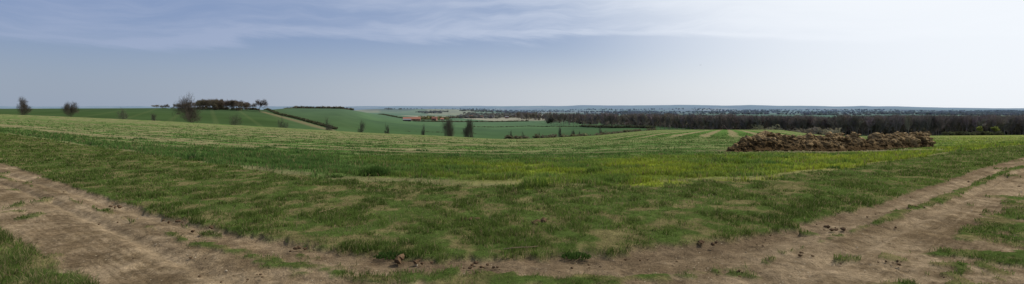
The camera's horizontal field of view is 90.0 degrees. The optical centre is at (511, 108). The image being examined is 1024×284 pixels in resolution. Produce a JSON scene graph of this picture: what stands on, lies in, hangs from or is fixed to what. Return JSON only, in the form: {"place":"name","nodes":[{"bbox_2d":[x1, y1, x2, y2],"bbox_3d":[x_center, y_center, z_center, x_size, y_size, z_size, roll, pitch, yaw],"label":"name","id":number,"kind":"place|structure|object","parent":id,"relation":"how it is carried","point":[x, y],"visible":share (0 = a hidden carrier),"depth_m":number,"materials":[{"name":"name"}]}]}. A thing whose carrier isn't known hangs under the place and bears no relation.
{"place":"outdoors","nodes":[
{"label":"outdoors","id":0,"kind":"place"},
{"bbox_2d":[0,105,1023,283],"bbox_3d":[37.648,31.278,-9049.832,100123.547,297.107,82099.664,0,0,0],"label":"ground","id":1,"kind":"structure","parent":0,"point":[108,248],"depth_m":7.99,"materials":[{"name":"green plant"}]},
{"bbox_2d":[16,96,31,114],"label":"bare tree","id":2,"kind":"object","parent":1,"relation":"on","point":[24,108],"visible":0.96,"depth_m":289.59,"materials":[{"name":"brown plant"}]},
{"bbox_2d":[60,101,78,116],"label":"bare tree","id":3,"kind":"object","parent":1,"relation":"on","point":[72,108],"visible":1,"depth_m":289.10,"materials":[{"name":"plant"}]},
{"bbox_2d":[115,108,127,118],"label":"bare shrub","id":4,"kind":"object","parent":1,"relation":"on","point":[122,113],"visible":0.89,"depth_m":270.22,"materials":[{"name":"plant"}]},
{"bbox_2d":[171,93,202,122],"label":"bare tree","id":5,"kind":"object","parent":1,"relation":"on","point":[189,113],"visible":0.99,"depth_m":238.49,"materials":[{"name":"brown plant"}]},
{"bbox_2d":[186,157,204,160],"bbox_3d":[-10.623,1.684,17.127,0.696,0.161,0.550,0,0,-26],"label":"grass tuft","id":6,"kind":"object","parent":1,"relation":"on","point":[198,159],"visible":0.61,"depth_m":17.14,"materials":[{"name":"green plant"}]},
{"bbox_2d":[152,98,269,111],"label":"copse","id":7,"kind":"object","parent":1,"relation":"on","point":[218,103],"visible":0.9,"depth_m":679.21,"materials":[{"name":"plant"}]},
{"bbox_2d":[172,106,258,110],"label":"copse undergrowth","id":8,"kind":"object","parent":1,"relation":"on","point":[224,108],"visible":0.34,"depth_m":681.41,"materials":[{"name":"green plant"}]},
{"bbox_2d":[227,112,243,124],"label":"bare shrub","id":9,"kind":"object","parent":1,"relation":"on","point":[232,121],"visible":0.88,"depth_m":259.42,"materials":[{"name":"green plant"}]},
{"bbox_2d":[277,116,288,127],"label":"bare shrub","id":10,"kind":"object","parent":1,"relation":"on","point":[285,124],"visible":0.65,"depth_m":255.62,"materials":[{"name":"green plant"}]},
{"bbox_2d":[264,108,337,128],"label":"hedgerow","id":11,"kind":"object","parent":1,"relation":"on","point":[304,119],"visible":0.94,"depth_m":564.20,"materials":[{"name":"green plant"}]},
{"bbox_2d":[284,105,353,109],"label":"hilltop hedge","id":12,"kind":"object","parent":1,"relation":"on","point":[329,107],"visible":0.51,"depth_m":1132.73,"materials":[{"name":"green plant"}]},
{"bbox_2d":[324,118,332,130],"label":"bare shrub","id":13,"kind":"object","parent":1,"relation":"on","point":[326,121],"visible":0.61,"depth_m":255.98,"materials":[{"name":"green plant"}]},
{"bbox_2d":[327,174,342,177],"bbox_3d":[-4.432,1.657,12.728,0.487,0.146,0.442,0,0,0],"label":"grass tuft","id":14,"kind":"object","parent":1,"relation":"on","point":[335,176],"visible":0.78,"depth_m":12.71,"materials":[{"name":"green plant"}]},
{"bbox_2d":[357,119,364,131],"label":"bare shrub","id":15,"kind":"object","parent":1,"relation":"on","point":[362,129],"visible":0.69,"depth_m":259.51,"materials":[{"name":"green plant"}]},
{"bbox_2d":[358,163,392,175],"bbox_3d":[-3.504,1.570,13.261,0.904,0.321,0.800,0,0,-31],"label":"grass tuft","id":16,"kind":"object","parent":1,"relation":"on","point":[374,170],"visible":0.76,"depth_m":13.15,"materials":[{"name":"green plant"}]},
{"bbox_2d":[373,250,408,259],"bbox_3d":[-1.408,1.693,6.000,0.422,0.073,0.297,0,0,0],"label":"grass tuft","id":17,"kind":"object","parent":1,"relation":"on","point":[385,255],"visible":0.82,"depth_m":5.96,"materials":[{"name":"green plant"}]},
{"bbox_2d":[403,117,420,120],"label":"brick barn","id":18,"kind":"structure","parent":1,"relation":"on","point":[415,118],"depth_m":1147.36,"materials":[{"name":"brick"}]},
{"bbox_2d":[418,115,449,119],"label":"farmyard trees","id":19,"kind":"object","parent":1,"relation":"on","point":[427,117],"visible":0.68,"depth_m":1355.69,"materials":[{"name":"green plant"}]},
{"bbox_2d":[384,108,493,114],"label":"ridge trees","id":20,"kind":"object","parent":1,"relation":"on","point":[441,111],"visible":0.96,"depth_m":2908.97,"materials":[{"name":"green plant"}]},
{"bbox_2d":[441,115,454,135],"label":"bare tree","id":21,"kind":"object","parent":1,"relation":"on","point":[449,130],"visible":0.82,"depth_m":250.91,"materials":[{"name":"green plant"}]},
{"bbox_2d":[462,119,474,137],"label":"bare tree","id":22,"kind":"object","parent":1,"relation":"on","point":[468,129],"visible":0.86,"depth_m":250.12,"materials":[{"name":"green plant"}]},
{"bbox_2d":[413,120,527,121],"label":"hedgerow","id":23,"kind":"object","parent":1,"relation":"on","point":[471,120],"visible":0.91,"depth_m":1254.97,"materials":[{"name":"green plant"}]},
{"bbox_2d":[443,115,542,117],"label":"hedgerow","id":24,"kind":"object","parent":1,"relation":"on","point":[450,116],"visible":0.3,"depth_m":1766.84,"materials":[{"name":"green plant"}]},
{"bbox_2d":[457,112,561,118],"bbox_3d":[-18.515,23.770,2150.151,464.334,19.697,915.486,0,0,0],"label":"village trees","id":25,"kind":"object","parent":1,"relation":"on","point":[485,115],"visible":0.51,"depth_m":1950.55,"materials":[{"name":"green plant"}]},
{"bbox_2d":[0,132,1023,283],"bbox_3d":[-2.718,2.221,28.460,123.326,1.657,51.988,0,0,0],"label":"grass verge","id":26,"kind":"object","parent":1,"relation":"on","point":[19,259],"depth_m":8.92,"materials":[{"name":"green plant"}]},
{"bbox_2d":[0,117,1023,189],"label":"crop plants","id":27,"kind":"object","parent":1,"relation":"on","point":[678,166],"visible":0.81,"depth_m":18.25,"materials":[{"name":"green plant"}]},
{"bbox_2d":[11,177,1021,283],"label":"soil clods","id":28,"kind":"object","parent":1,"relation":"on","point":[398,258],"visible":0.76,"depth_m":6.11,"materials":[{"name":"brown soil"}]},
{"bbox_2d":[504,246,537,248],"bbox_3d":[0.102,1.660,6.107,0.418,0.047,0.024,0,0,-2],"label":"dry stick","id":29,"kind":"object","parent":1,"relation":"on","point":[520,247],"visible":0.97,"depth_m":6.10,"materials":[{"name":"brown wood"}]},
{"bbox_2d":[473,126,579,126],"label":"hedgerow","id":30,"kind":"object","parent":1,"relation":"on","point":[539,126],"visible":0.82,"depth_m":936.95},
{"bbox_2d":[546,117,553,123],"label":"bare tree","id":31,"kind":"object","parent":1,"relation":"on","point":[550,120],"visible":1,"depth_m":948.25,"materials":[{"name":"green plant"}]},
{"bbox_2d":[561,250,591,259],"bbox_3d":[0.745,1.693,5.964,0.343,0.075,0.246,0,0,20],"label":"grass tuft","id":32,"kind":"object","parent":1,"relation":"on","point":[570,255],"visible":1,"depth_m":5.95,"materials":[{"name":"green plant"}]},
{"bbox_2d":[504,128,655,138],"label":"field edge scrub","id":33,"kind":"object","parent":1,"relation":"on","point":[552,135],"visible":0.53,"depth_m":143.22,"materials":[{"name":"green plant"}]},
{"bbox_2d":[579,125,656,128],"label":"hedgerow","id":34,"kind":"object","parent":1,"relation":"on","point":[624,126],"visible":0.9,"depth_m":700.83,"materials":[{"name":"green plant"}]},
{"bbox_2d":[403,108,1023,111],"bbox_3d":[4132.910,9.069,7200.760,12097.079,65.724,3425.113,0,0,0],"label":"distant woodland","id":35,"kind":"object","parent":1,"relation":"on","point":[646,110],"visible":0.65,"depth_m":7276.66,"materials":[{"name":"green plant"}]},
{"bbox_2d":[495,110,1023,115],"bbox_3d":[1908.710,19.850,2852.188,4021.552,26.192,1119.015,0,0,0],"label":"distant woodland","id":36,"kind":"object","parent":1,"relation":"on","point":[936,113],"visible":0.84,"depth_m":2778.16,"materials":[{"name":"green plant"}]},
{"bbox_2d":[502,110,1023,113],"bbox_3d":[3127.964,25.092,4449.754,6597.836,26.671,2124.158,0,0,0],"label":"distant woodland","id":37,"kind":"object","parent":1,"relation":"on","point":[584,112],"visible":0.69,"depth_m":4180.30,"materials":[{"name":"green plant"}]},
{"bbox_2d":[515,111,1023,135],"bbox_3d":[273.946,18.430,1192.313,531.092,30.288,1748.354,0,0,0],"label":"woodland","id":38,"kind":"object","parent":1,"relation":"on","point":[928,122],"visible":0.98,"depth_m":406.45,"materials":[{"name":"green plant"}]},
{"bbox_2d":[751,124,841,134],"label":"woodland scrub","id":39,"kind":"object","parent":1,"relation":"on","point":[817,130],"visible":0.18,"depth_m":307.14,"materials":[{"name":"plant"}]},
{"bbox_2d":[725,130,935,151],"bbox_3d":[17.440,1.730,27.335,18.280,1.310,3.021,0,0,-24],"label":"manure heap","id":40,"kind":"object","parent":1,"relation":"on","point":[764,140],"visible":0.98,"depth_m":26.34,"materials":[{"name":"brown soil"}]},
{"bbox_2d":[823,165,846,168],"bbox_3d":[9.311,1.677,14.753,0.735,0.157,0.531,0,0,0],"label":"grass tuft","id":41,"kind":"object","parent":1,"relation":"on","point":[832,166],"visible":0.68,"depth_m":14.72,"materials":[{"name":"green plant"}]},
{"bbox_2d":[942,131,1003,135],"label":"field hedge","id":42,"kind":"object","parent":1,"relation":"on","point":[949,133],"visible":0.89,"depth_m":155.23,"materials":[{"name":"green plant"}]},
{"bbox_2d":[0,0,1023,107],"label":"sky","id":43,"kind":"structure","parent":0,"point":[343,53],"materials":[{"name":"blue"}]},
{"bbox_2d":[991,126,998,131],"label":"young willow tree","id":44,"kind":"object","parent":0,"point":[994,128],"visible":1,"depth_m":157.57,"materials":[{"name":"green plant"}]}
]}

